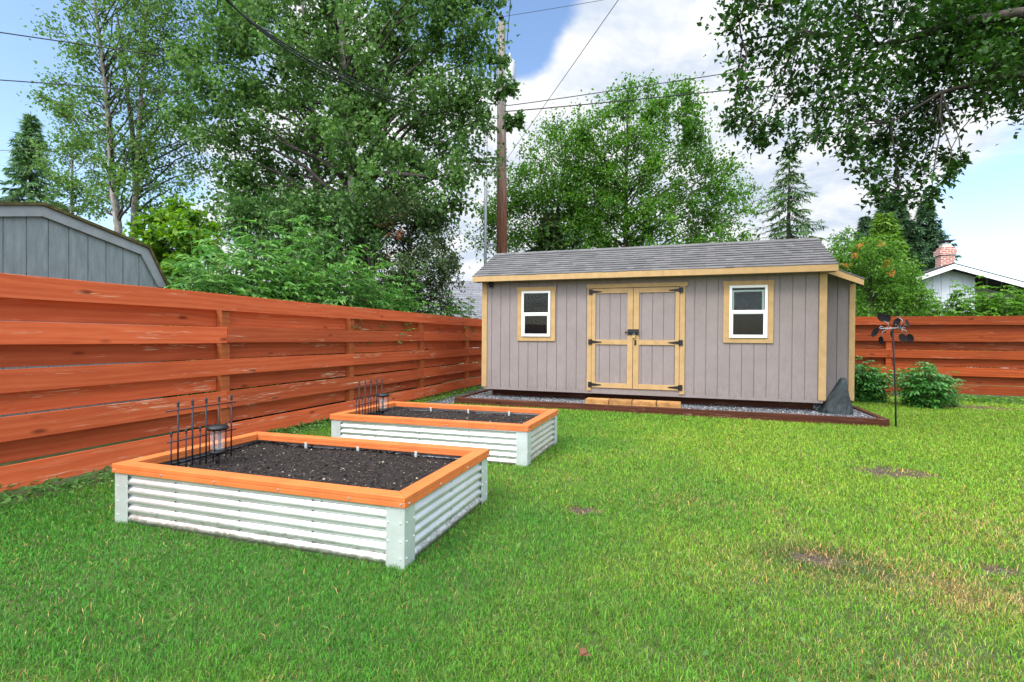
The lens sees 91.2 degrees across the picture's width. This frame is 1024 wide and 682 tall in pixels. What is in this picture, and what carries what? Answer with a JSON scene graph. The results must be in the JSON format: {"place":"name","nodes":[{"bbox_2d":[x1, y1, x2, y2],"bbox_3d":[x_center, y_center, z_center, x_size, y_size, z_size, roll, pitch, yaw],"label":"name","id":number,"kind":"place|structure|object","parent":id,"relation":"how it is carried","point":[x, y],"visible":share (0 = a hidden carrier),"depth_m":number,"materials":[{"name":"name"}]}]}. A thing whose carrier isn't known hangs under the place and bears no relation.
{"place":"outdoors","nodes":[
{"label":"outdoors","id":0,"kind":"place"},
{"bbox_2d":[3,175,153,200],"bbox_3d":[-16.914,-5.219,18.043,8.071,2.368,0.112,0,0,-14],"label":"power line","id":1,"kind":"object","parent":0,"point":[53,191],"visible":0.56,"depth_m":18.15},
{"bbox_2d":[55,181,167,206],"bbox_3d":[-16.861,-4.732,17.844,8.073,2.717,0.342,0,0,-15],"label":"power line","id":2,"kind":"object","parent":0,"point":[84,200],"visible":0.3,"depth_m":18.01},
{"bbox_2d":[0,129,468,150],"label":"power line","id":3,"kind":"object","parent":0,"point":[171,145],"visible":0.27,"depth_m":26.15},
{"bbox_2d":[392,281,481,347],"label":"house","id":4,"kind":"structure","parent":0,"point":[473,290],"depth_m":32.04,"materials":[{"name":"white"}]},
{"bbox_2d":[0,361,1023,681],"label":"ground","id":5,"kind":"structure","parent":0,"point":[798,555],"depth_m":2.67,"materials":[{"name":"green plant"}]},
{"bbox_2d":[0,111,68,208],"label":"spruce tree","id":6,"kind":"object","parent":5,"relation":"on","point":[21,175],"visible":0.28,"depth_m":26.70,"materials":[{"name":"green plant"}]},
{"bbox_2d":[23,88,121,223],"bbox_3d":[-17.461,-4.527,20.044,4.115,11.232,2.506,1,0,25],"label":"birch tree","id":7,"kind":"object","parent":5,"relation":"on","point":[72,182],"visible":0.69,"depth_m":19.75,"materials":[{"name":"green plant"}]},
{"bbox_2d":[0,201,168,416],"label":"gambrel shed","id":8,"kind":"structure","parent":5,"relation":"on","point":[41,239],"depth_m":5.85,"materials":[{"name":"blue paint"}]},
{"bbox_2d":[16,0,196,233],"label":"birch tree","id":9,"kind":"object","parent":5,"relation":"on","point":[117,180],"visible":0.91,"depth_m":16.30,"materials":[{"name":"green plant"}]},
{"bbox_2d":[88,0,225,239],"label":"birch tree","id":10,"kind":"object","parent":5,"relation":"on","point":[179,182],"visible":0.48,"depth_m":16.90,"materials":[{"name":"green plant"}]},
{"bbox_2d":[0,417,330,513],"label":"ground cover","id":11,"kind":"object","parent":5,"relation":"on","point":[7,498],"visible":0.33,"depth_m":4.48,"materials":[{"name":"green plant"}]},
{"bbox_2d":[122,193,228,290],"bbox_3d":[-7.377,-1.088,11.041,2.414,4.640,1.652,1,0,30],"label":"maple tree","id":12,"kind":"object","parent":5,"relation":"on","point":[159,234],"visible":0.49,"depth_m":10.79,"materials":[{"name":"green plant"}]},
{"bbox_2d":[161,237,272,427],"bbox_3d":[-4.241,-0.130,7.172,1.766,2.835,1.719,0,0,-14],"label":"elder shrub","id":13,"kind":"object","parent":5,"relation":"on","point":[221,290],"visible":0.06,"depth_m":7.11,"materials":[{"name":"green plant"}]},
{"bbox_2d":[161,229,274,397],"bbox_3d":[-4.737,-0.225,7.821,2.118,3.009,1.991,1,0,19],"label":"elder shrub","id":14,"kind":"object","parent":5,"relation":"on","point":[179,266],"visible":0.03,"depth_m":7.73,"materials":[{"name":"green plant"}]},
{"bbox_2d":[0,273,481,492],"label":"board fence","id":15,"kind":"object","parent":5,"relation":"on","point":[242,329],"visible":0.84,"depth_m":5.65,"materials":[{"name":"brown wood"}]},
{"bbox_2d":[173,213,309,299],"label":"elder shrub","id":16,"kind":"object","parent":5,"relation":"on","point":[276,261],"visible":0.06,"depth_m":8.46,"materials":[{"name":"green plant"}]},
{"bbox_2d":[201,227,313,421],"bbox_3d":[-4.146,-0.286,7.990,2.148,3.138,2.098,1,0,19],"label":"elder shrub","id":17,"kind":"object","parent":5,"relation":"on","point":[274,281],"visible":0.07,"depth_m":7.96,"materials":[{"name":"green plant"}]},
{"bbox_2d":[112,431,489,569],"bbox_3d":[-1.553,1.124,3.938,2.427,0.450,1.434,1,0,19],"label":"raised bed","id":18,"kind":"object","parent":5,"relation":"on","point":[402,505],"visible":0.98,"depth_m":3.45,"materials":[{"name":"grey metal"}]},
{"bbox_2d":[165,394,235,466],"bbox_3d":[-2.484,0.750,4.037,0.022,0.592,0.621,1,0,19],"label":"picket trellis","id":19,"kind":"object","parent":18,"relation":"on","point":[200,428],"visible":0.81,"depth_m":4.01,"materials":[{"name":"metal"}]},
{"bbox_2d":[206,424,228,463],"bbox_3d":[-2.369,0.845,4.037,0.161,0.345,0.161,1,0,19],"label":"stake lantern","id":20,"kind":"object","parent":18,"relation":"on","point":[220,428],"visible":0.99,"depth_m":4.01,"materials":[{"name":"black metal"}]},
{"bbox_2d":[203,174,400,300],"bbox_3d":[-5.285,-1.538,12.851,4.860,5.546,2.873,1,0,19],"label":"shrub","id":21,"kind":"object","parent":5,"relation":"on","point":[250,209],"visible":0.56,"depth_m":12.28,"materials":[{"name":"green plant"}]},
{"bbox_2d":[255,210,361,406],"bbox_3d":[-4.017,-0.672,9.671,2.456,3.886,2.203,1,0,19],"label":"elder shrub","id":22,"kind":"object","parent":5,"relation":"on","point":[304,259],"visible":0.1,"depth_m":9.49,"materials":[{"name":"green plant"}]},
{"bbox_2d":[261,236,362,412],"bbox_3d":[-3.713,-0.342,8.876,2.188,3.242,2.128,1,0,19],"label":"elder shrub","id":23,"kind":"object","parent":5,"relation":"on","point":[306,284],"visible":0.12,"depth_m":8.72,"materials":[{"name":"green plant"}]},
{"bbox_2d":[149,0,526,274],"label":"birch tree","id":24,"kind":"object","parent":5,"relation":"on","point":[340,128],"visible":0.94,"depth_m":13.62,"materials":[{"name":"green plant"}]},
{"bbox_2d":[227,0,483,287],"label":"birch tree","id":25,"kind":"object","parent":5,"relation":"on","point":[305,39],"visible":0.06,"depth_m":17.90,"materials":[{"name":"green plant"}]},
{"bbox_2d":[311,240,417,404],"bbox_3d":[-3.328,-0.372,10.046,2.318,3.293,2.311,1,0,19],"label":"elder shrub","id":26,"kind":"object","parent":5,"relation":"on","point":[359,286],"visible":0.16,"depth_m":9.94,"materials":[{"name":"green plant"}]},
{"bbox_2d":[336,253,426,397],"bbox_3d":[-2.941,-0.374,11.231,2.098,3.285,2.461,1,0,19],"label":"elder shrub","id":27,"kind":"object","parent":5,"relation":"on","point":[396,307],"visible":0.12,"depth_m":11.10,"materials":[{"name":"green plant"}]},
{"bbox_2d":[340,177,470,369],"bbox_3d":[-3.078,-1.713,13.373,3.615,5.922,2.907,1,0,27],"label":"cherry tree","id":28,"kind":"object","parent":5,"relation":"on","point":[422,253],"visible":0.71,"depth_m":13.01,"materials":[{"name":"green plant"}]},
{"bbox_2d":[368,253,457,391],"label":"elder shrub","id":29,"kind":"object","parent":5,"relation":"on","point":[412,293],"visible":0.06,"depth_m":12.38,"materials":[{"name":"green plant"}]},
{"bbox_2d":[330,401,558,466],"bbox_3d":[-0.782,1.108,6.237,2.460,0.460,1.420,1,0,19],"label":"raised bed","id":30,"kind":"object","parent":5,"relation":"on","point":[516,435],"visible":0.93,"depth_m":5.76,"materials":[{"name":"grey metal"}]},
{"bbox_2d":[354,379,383,414],"bbox_3d":[-1.784,0.757,6.292,0.022,0.547,0.632,1,0,19],"label":"picket trellis","id":31,"kind":"object","parent":30,"relation":"on","point":[370,402],"visible":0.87,"depth_m":6.30,"materials":[{"name":"metal"}]},
{"bbox_2d":[377,393,389,415],"bbox_3d":[-1.634,0.831,6.364,0.158,0.339,0.158,1,0,19],"label":"stake lantern","id":32,"kind":"object","parent":30,"relation":"on","point":[382,409],"visible":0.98,"depth_m":6.32,"materials":[{"name":"black metal"}]},
{"bbox_2d":[407,385,483,402],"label":"ground cover","id":33,"kind":"object","parent":5,"relation":"on","point":[474,388],"visible":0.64,"depth_m":11.44,"materials":[{"name":"green plant"}]},
{"bbox_2d":[417,282,476,386],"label":"elder shrub","id":34,"kind":"object","parent":5,"relation":"on","point":[445,294],"visible":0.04,"depth_m":13.34,"materials":[{"name":"green plant"}]},
{"bbox_2d":[430,298,472,317],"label":"leafy shrub","id":35,"kind":"object","parent":5,"relation":"on","point":[457,309],"visible":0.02,"depth_m":17.56,"materials":[{"name":"green plant"}]},
{"bbox_2d":[452,297,481,376],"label":"leafy shrub","id":36,"kind":"object","parent":5,"relation":"on","point":[472,301],"visible":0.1,"depth_m":17.60,"materials":[{"name":"green plant"}]},
{"bbox_2d":[464,14,515,264],"bbox_3d":[-0.983,-5.068,17.203,2.142,12.612,0.866,0,0,-26],"label":"utility pole","id":37,"kind":"object","parent":5,"relation":"on","point":[501,244],"visible":0.41,"depth_m":17.37,"materials":[{"name":"brown wood"}]},
{"bbox_2d":[0,79,497,118],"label":"power line","id":38,"kind":"object","parent":37,"relation":"attached to","point":[117,88],"visible":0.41,"depth_m":14.73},
{"bbox_2d":[0,32,497,104],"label":"power line","id":39,"kind":"object","parent":37,"relation":"attached to","point":[119,49],"visible":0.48,"depth_m":13.89,"materials":[{"name":"black rubber"}]},
{"bbox_2d":[227,0,468,122],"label":"power line","id":40,"kind":"object","parent":37,"relation":"attached to","point":[234,7],"visible":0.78,"depth_m":9.73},
{"bbox_2d":[225,0,491,123],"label":"power line","id":41,"kind":"object","parent":37,"relation":"attached to","point":[328,67],"visible":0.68,"depth_m":10.18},
{"bbox_2d":[226,0,491,125],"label":"power line","id":42,"kind":"object","parent":37,"relation":"attached to","point":[328,70],"visible":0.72,"depth_m":10.15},
{"bbox_2d":[271,0,600,46],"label":"power line","id":43,"kind":"object","parent":37,"relation":"attached to","point":[533,11],"visible":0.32,"depth_m":17.11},
{"bbox_2d":[504,0,617,162],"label":"power line","id":44,"kind":"object","parent":37,"relation":"attached to","point":[567,72],"visible":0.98,"depth_m":11.26,"materials":[{"name":"black rubber"}]},
{"bbox_2d":[504,45,910,105],"bbox_3d":[5.888,-8.021,15.194,12.950,0.063,0.170,1,0,19],"label":"power line","id":45,"kind":"object","parent":37,"relation":"attached to","point":[648,85],"visible":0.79,"depth_m":15.85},
{"bbox_2d":[504,65,965,111],"bbox_3d":[6.208,-7.727,15.568,13.360,0.242,0.216,1,0,15],"label":"power line","id":46,"kind":"object","parent":37,"relation":"attached to","point":[646,98],"visible":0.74,"depth_m":16.21,"materials":[{"name":"black rubber"}]},
{"bbox_2d":[450,108,630,262],"bbox_3d":[1.321,-3.970,19.741,6.221,10.410,5.248,0,1,-41],"label":"alder tree","id":47,"kind":"object","parent":5,"relation":"on","point":[539,198],"visible":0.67,"depth_m":19.23,"materials":[{"name":"green plant"}]},
{"bbox_2d":[522,210,573,251],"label":"spruce tree","id":48,"kind":"object","parent":5,"relation":"on","point":[547,217],"visible":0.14,"depth_m":18.73,"materials":[{"name":"green plant"}]},
{"bbox_2d":[579,648,591,655],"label":"fallen leaf","id":49,"kind":"object","parent":5,"relation":"on","point":[583,651],"visible":1,"depth_m":2.10,"materials":[{"name":"brown plant"}]},
{"bbox_2d":[423,387,875,417],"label":"gravel","id":50,"kind":"structure","parent":5,"relation":"on","point":[856,413],"depth_m":9.44,"materials":[{"name":"grey gravel"}]},
{"bbox_2d":[585,397,609,404],"bbox_3d":[1.655,1.170,9.663,0.442,0.118,0.302,1,0,19],"label":"step block","id":51,"kind":"object","parent":50,"relation":"on","point":[591,400],"depth_m":9.54,"materials":[{"name":"brown wood"}]},
{"bbox_2d":[609,398,632,405],"bbox_3d":[2.072,1.174,9.523,0.416,0.118,0.302,1,0,19],"label":"step block","id":52,"kind":"object","parent":50,"relation":"on","point":[625,402],"depth_m":9.41,"materials":[{"name":"brown wood"}]},
{"bbox_2d":[632,399,656,406],"bbox_3d":[2.481,1.178,9.389,0.420,0.118,0.302,1,0,19],"label":"step block","id":53,"kind":"object","parent":50,"relation":"on","point":[647,403],"depth_m":9.28,"materials":[{"name":"brown wood"}]},
{"bbox_2d":[472,237,864,409],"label":"garden shed","id":54,"kind":"structure","parent":50,"relation":"on","point":[765,323],"depth_m":9.56,"materials":[{"name":"beige paint"}]},
{"bbox_2d":[517,286,555,340],"bbox_3d":[0.494,-0.558,10.359,0.844,1.116,0.051,1,0,19],"label":"window","id":55,"kind":"structure","parent":54,"relation":"in","point":[535,305],"depth_m":10.37,"materials":[{"name":"beige paint"}]},
{"bbox_2d":[588,288,632,388],"bbox_3d":[1.934,-0.054,9.872,0.861,1.957,0.053,1,0,19],"label":"door","id":56,"kind":"structure","parent":54,"relation":"in","point":[612,308],"depth_m":9.87,"materials":[{"name":"beige paint"}]},
{"bbox_2d":[633,287,682,390],"bbox_3d":[2.782,-0.045,9.585,0.909,1.957,0.053,1,0,19],"label":"door","id":57,"kind":"structure","parent":54,"relation":"in","point":[656,312],"depth_m":9.60,"materials":[{"name":"beige paint"}]},
{"bbox_2d":[723,280,774,342],"bbox_3d":[4.274,-0.529,9.079,0.847,1.130,0.051,1,0,19],"label":"window","id":58,"kind":"structure","parent":54,"relation":"in","point":[748,309],"depth_m":9.08,"materials":[{"name":"beige paint"}]},
{"bbox_2d":[656,400,680,407],"bbox_3d":[2.891,1.182,9.252,0.424,0.118,0.302,1,0,18],"label":"step block","id":59,"kind":"object","parent":50,"relation":"on","point":[671,404],"depth_m":9.13,"materials":[{"name":"brown wood"}]},
{"bbox_2d":[817,378,852,414],"bbox_3d":[5.576,0.945,8.650,0.527,0.636,0.394,1,0,19],"label":"rock","id":60,"kind":"object","parent":50,"relation":"on","point":[837,401],"visible":0.98,"depth_m":8.54,"materials":[{"name":"grey stone"}]},
{"bbox_2d":[545,69,768,249],"bbox_3d":[5.259,-4.790,19.069,7.852,12.121,5.129,0,0,-25],"label":"alder tree","id":61,"kind":"object","parent":5,"relation":"on","point":[650,167],"visible":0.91,"depth_m":18.47,"materials":[{"name":"green plant"}]},
{"bbox_2d":[455,389,889,427],"bbox_3d":[2.957,1.263,10.786,7.480,0.162,3.678,1,0,19],"label":"timber border","id":62,"kind":"object","parent":5,"relation":"on","point":[879,420],"visible":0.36,"depth_m":8.81,"materials":[{"name":"brown wood"}]},
{"bbox_2d":[695,167,785,243],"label":"alder tree","id":63,"kind":"object","parent":5,"relation":"on","point":[752,195],"visible":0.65,"depth_m":19.97,"materials":[{"name":"green plant"}]},
{"bbox_2d":[788,677,796,681],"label":"fallen leaf","id":64,"kind":"object","parent":5,"relation":"on","point":[790,679],"visible":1,"depth_m":1.94,"materials":[{"name":"green plant"}]},
{"bbox_2d":[750,145,860,308],"bbox_3d":[11.696,-3.386,20.440,6.700,9.568,6.249,1,0,19],"label":"spruce tree","id":65,"kind":"object","parent":5,"relation":"on","point":[789,198],"visible":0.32,"depth_m":20.91,"materials":[{"name":"green plant"}]},
{"bbox_2d":[827,225,859,287],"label":"ash tree","id":66,"kind":"object","parent":5,"relation":"on","point":[831,248],"visible":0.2,"depth_m":17.98,"materials":[{"name":"green plant"}]},
{"bbox_2d":[697,0,1023,214],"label":"overhanging tree","id":67,"kind":"object","parent":5,"relation":"on","point":[989,32],"visible":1,"depth_m":5.71,"materials":[{"name":"green plant"}]},
{"bbox_2d":[849,215,872,261],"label":"spruce tree","id":68,"kind":"object","parent":5,"relation":"on","point":[862,226],"visible":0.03,"depth_m":45.86,"materials":[{"name":"green plant"}]},
{"bbox_2d":[854,355,882,401],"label":"green bush","id":69,"kind":"object","parent":5,"relation":"on","point":[857,385],"visible":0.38,"depth_m":10.93,"materials":[{"name":"green plant"}]},
{"bbox_2d":[854,360,898,403],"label":"green bush","id":70,"kind":"object","parent":5,"relation":"on","point":[877,395],"visible":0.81,"depth_m":10.86,"materials":[{"name":"green plant"}]},
{"bbox_2d":[827,228,938,316],"bbox_3d":[11.604,-1.115,16.012,3.973,4.913,2.412,0,0,-18],"label":"ash tree","id":71,"kind":"object","parent":5,"relation":"on","point":[903,284],"visible":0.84,"depth_m":15.62,"materials":[{"name":"green plant"}]},
{"bbox_2d":[871,311,913,427],"bbox_3d":[5.960,0.458,7.870,0.543,1.901,0.272,1,0,19],"label":"wind spinner","id":72,"kind":"object","parent":5,"relation":"on","point":[886,318],"visible":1,"depth_m":7.85,"materials":[{"name":"metal"}]},
{"bbox_2d":[852,191,934,272],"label":"spruce tree","id":73,"kind":"object","parent":5,"relation":"on","point":[910,232],"visible":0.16,"depth_m":39.02,"materials":[{"name":"green plant"}]},
{"bbox_2d":[856,211,944,366],"bbox_3d":[14.677,-1.928,19.892,4.780,6.530,5.024,0,0,-19],"label":"larch tree","id":74,"kind":"object","parent":5,"relation":"on","point":[882,223],"visible":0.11,"depth_m":19.72,"materials":[{"name":"green plant"}]},
{"bbox_2d":[880,359,964,408],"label":"green bush","id":75,"kind":"object","parent":5,"relation":"on","point":[919,389],"visible":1,"depth_m":10.05,"materials":[{"name":"green plant"}]},
{"bbox_2d":[899,292,948,349],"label":"leafy shrub","id":76,"kind":"object","parent":5,"relation":"on","point":[933,314],"visible":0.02,"depth_m":16.71,"materials":[{"name":"green plant"}]},
{"bbox_2d":[911,199,962,267],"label":"spruce tree","id":77,"kind":"object","parent":5,"relation":"on","point":[931,225],"visible":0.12,"depth_m":43.37,"materials":[{"name":"green plant"}]},
{"bbox_2d":[855,316,1023,395],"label":"board fence","id":78,"kind":"object","parent":5,"relation":"on","point":[948,340],"visible":0.2,"depth_m":11.81,"materials":[{"name":"red wood"}]},
{"bbox_2d":[859,239,1023,367],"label":"house","id":79,"kind":"structure","parent":5,"relation":"on","point":[944,271],"depth_m":19.53,"materials":[{"name":"white"}]},
{"bbox_2d":[975,295,1005,309],"bbox_3d":[19.081,-1.252,20.215,1.240,1.140,0.054,1,0,19],"label":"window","id":80,"kind":"structure","parent":79,"relation":"in","point":[1004,296],"depth_m":20.12,"materials":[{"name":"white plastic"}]},
{"bbox_2d":[944,387,969,406],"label":"young plant","id":81,"kind":"object","parent":5,"relation":"on","point":[955,404],"visible":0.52,"depth_m":10.31,"materials":[{"name":"green plant"}]},
{"bbox_2d":[926,280,997,366],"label":"leafy shrub","id":82,"kind":"object","parent":5,"relation":"on","point":[960,308],"visible":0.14,"depth_m":16.58,"materials":[{"name":"green plant"}]},
{"bbox_2d":[949,394,1023,403],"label":"ground cover","id":83,"kind":"object","parent":5,"relation":"on","point":[983,399],"visible":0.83,"depth_m":11.07,"materials":[{"name":"green plant"}]},
{"bbox_2d":[962,275,1023,367],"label":"leafy shrub","id":84,"kind":"object","parent":5,"relation":"on","point":[993,305],"visible":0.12,"depth_m":16.65,"materials":[{"name":"green plant"}]},
{"bbox_2d":[985,285,1023,368],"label":"leafy shrub","id":85,"kind":"object","parent":5,"relation":"on","point":[1017,299],"visible":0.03,"depth_m":16.91,"materials":[{"name":"green plant"}]},
{"bbox_2d":[0,0,1023,299],"label":"sky","id":86,"kind":"structure","parent":0,"point":[984,215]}
]}

